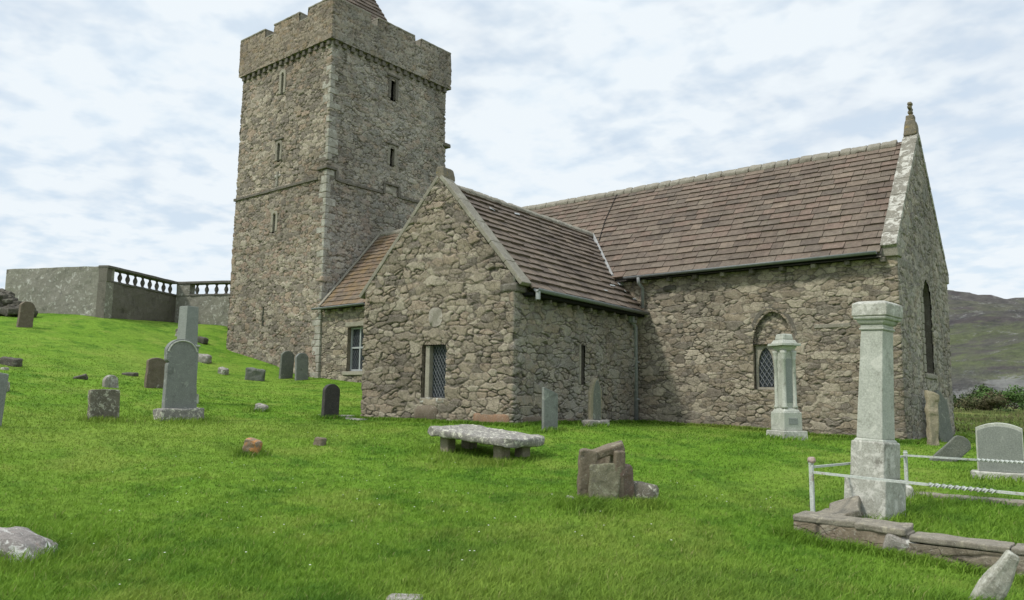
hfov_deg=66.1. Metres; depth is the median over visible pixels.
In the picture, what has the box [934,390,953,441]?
grave slab
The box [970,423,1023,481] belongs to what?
headstone
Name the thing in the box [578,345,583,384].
slit window
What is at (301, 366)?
headstone
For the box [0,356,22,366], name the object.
field stone
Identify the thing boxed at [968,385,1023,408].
bush
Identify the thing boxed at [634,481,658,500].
boulder
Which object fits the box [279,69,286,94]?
slit window
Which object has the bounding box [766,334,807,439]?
column monument
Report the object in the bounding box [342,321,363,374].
window
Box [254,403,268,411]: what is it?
field stone
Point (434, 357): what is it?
window
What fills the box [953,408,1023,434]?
moor grass
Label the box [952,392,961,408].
bush
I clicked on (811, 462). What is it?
railing
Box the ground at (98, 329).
[0,313,1023,599]
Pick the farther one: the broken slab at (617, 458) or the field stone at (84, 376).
the field stone at (84, 376)
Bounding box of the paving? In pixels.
[320,414,366,420]
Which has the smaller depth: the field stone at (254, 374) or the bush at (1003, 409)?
the field stone at (254, 374)
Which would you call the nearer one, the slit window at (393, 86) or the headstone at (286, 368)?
the headstone at (286, 368)
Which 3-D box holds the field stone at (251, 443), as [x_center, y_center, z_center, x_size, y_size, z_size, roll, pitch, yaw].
[-4.621,2.657,13.976,0.315,0.390,0.242,15,-1,1]
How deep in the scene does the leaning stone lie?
6.25 m
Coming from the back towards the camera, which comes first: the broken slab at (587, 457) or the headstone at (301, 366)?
the headstone at (301, 366)
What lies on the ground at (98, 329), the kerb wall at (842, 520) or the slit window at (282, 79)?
the kerb wall at (842, 520)
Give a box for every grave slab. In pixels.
[924,390,939,445]
[929,435,970,461]
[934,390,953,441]
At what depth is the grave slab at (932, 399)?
18.57 m
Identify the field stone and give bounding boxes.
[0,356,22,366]
[73,374,87,379]
[122,372,138,376]
[198,336,208,343]
[198,353,211,363]
[218,367,228,374]
[242,437,262,455]
[245,367,265,380]
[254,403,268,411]
[313,437,326,445]
[386,593,422,599]
[906,485,913,498]
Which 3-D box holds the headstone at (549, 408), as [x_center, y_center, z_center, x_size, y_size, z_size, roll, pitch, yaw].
[0.855,2.516,17.743,0.464,1.093,0.090,6,-7,-44]
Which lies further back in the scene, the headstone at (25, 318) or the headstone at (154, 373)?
the headstone at (25, 318)
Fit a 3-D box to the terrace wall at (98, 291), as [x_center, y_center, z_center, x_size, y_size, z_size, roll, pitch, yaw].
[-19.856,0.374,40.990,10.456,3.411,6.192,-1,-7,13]
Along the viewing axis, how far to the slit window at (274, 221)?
36.64 m
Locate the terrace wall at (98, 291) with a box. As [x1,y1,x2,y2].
[5,265,230,325]
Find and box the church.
[226,0,954,439]
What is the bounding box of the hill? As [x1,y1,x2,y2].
[947,290,1023,406]
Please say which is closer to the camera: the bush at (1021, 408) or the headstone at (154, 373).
the headstone at (154, 373)
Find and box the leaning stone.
[968,550,1019,599]
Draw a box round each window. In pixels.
[270,209,277,232]
[274,137,283,161]
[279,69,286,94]
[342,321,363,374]
[386,141,398,166]
[387,73,399,101]
[420,344,446,402]
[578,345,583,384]
[753,344,774,389]
[920,280,936,379]
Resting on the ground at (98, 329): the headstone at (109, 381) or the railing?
the headstone at (109, 381)
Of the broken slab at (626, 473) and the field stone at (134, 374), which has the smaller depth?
the broken slab at (626, 473)
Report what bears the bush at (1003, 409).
on the ground at (98, 329)
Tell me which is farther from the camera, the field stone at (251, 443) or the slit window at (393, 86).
the slit window at (393, 86)
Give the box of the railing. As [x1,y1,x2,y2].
[807,450,1023,511]
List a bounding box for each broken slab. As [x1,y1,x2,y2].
[577,448,597,496]
[588,463,621,502]
[592,440,624,459]
[597,457,605,463]
[605,451,624,501]
[620,464,634,500]
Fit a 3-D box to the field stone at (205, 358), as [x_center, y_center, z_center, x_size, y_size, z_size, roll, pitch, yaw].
[-13.337,2.531,33.824,0.824,0.452,0.439,5,0,11]
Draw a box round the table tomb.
[427,424,544,459]
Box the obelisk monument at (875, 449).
[844,300,905,520]
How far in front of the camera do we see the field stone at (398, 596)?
6.09 m
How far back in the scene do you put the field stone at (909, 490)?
11.27 m
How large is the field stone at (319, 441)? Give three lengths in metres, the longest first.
0.241 x 0.212 x 0.196 m
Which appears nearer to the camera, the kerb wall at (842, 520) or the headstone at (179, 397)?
the kerb wall at (842, 520)
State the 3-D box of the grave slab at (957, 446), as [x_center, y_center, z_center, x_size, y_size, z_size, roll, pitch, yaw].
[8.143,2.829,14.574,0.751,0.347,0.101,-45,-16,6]
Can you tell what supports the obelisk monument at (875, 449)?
on the ground at (98, 329)
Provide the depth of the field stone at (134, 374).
26.65 m
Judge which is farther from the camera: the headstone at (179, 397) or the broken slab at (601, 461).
the headstone at (179, 397)
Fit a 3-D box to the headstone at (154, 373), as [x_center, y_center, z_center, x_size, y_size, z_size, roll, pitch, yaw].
[-11.143,2.337,24.596,0.174,1.075,0.628,-3,-9,39]
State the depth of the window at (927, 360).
21.94 m
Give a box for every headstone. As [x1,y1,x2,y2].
[0,373,8,424]
[16,301,34,326]
[87,389,119,419]
[102,375,118,387]
[144,358,165,387]
[153,339,203,420]
[279,351,293,378]
[295,353,307,379]
[321,384,339,417]
[542,387,557,429]
[581,378,609,426]
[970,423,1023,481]
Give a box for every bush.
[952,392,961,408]
[954,390,1014,410]
[959,383,1008,407]
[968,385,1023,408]
[994,407,1016,411]
[1017,401,1023,410]
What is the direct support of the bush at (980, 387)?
on the ground at (98, 329)
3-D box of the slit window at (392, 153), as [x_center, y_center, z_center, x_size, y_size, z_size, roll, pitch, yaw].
[-5.905,-6.890,37.641,0.642,1.174,0.743,-5,-9,39]
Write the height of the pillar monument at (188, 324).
2.887 m
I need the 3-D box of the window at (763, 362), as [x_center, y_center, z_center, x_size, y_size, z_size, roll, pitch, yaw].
[7.153,1.824,21.245,1.160,1.260,0.415,-5,-9,39]
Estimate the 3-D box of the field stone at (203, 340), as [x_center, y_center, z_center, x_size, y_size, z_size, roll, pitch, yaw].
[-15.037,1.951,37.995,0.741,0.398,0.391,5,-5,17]
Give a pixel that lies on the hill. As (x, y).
(987, 340)
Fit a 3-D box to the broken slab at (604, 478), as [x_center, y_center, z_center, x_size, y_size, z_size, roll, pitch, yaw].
[1.206,2.445,10.326,0.441,0.661,0.141,7,-15,2]
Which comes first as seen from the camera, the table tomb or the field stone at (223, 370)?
the table tomb
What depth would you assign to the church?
22.59 m
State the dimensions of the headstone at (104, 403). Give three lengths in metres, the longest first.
0.799 x 0.652 x 0.161 m
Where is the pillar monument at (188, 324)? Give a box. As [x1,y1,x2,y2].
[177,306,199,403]
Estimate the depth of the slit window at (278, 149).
36.99 m
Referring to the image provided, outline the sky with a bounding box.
[0,0,1023,298]
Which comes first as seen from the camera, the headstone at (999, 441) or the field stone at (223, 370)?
the headstone at (999, 441)
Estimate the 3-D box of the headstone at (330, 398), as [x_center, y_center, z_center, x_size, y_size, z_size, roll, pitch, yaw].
[-4.838,2.755,20.989,0.135,1.022,0.503,-5,-10,39]
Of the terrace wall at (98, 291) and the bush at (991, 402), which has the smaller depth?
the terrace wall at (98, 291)
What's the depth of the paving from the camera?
20.82 m
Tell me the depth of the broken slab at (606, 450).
10.44 m
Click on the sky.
(120, 124)
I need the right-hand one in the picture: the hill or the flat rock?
the hill
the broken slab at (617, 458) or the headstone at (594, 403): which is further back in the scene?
the headstone at (594, 403)
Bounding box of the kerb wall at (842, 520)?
[793,491,1023,575]
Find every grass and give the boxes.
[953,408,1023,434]
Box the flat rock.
[0,526,57,562]
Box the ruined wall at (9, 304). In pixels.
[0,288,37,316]
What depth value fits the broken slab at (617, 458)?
10.34 m

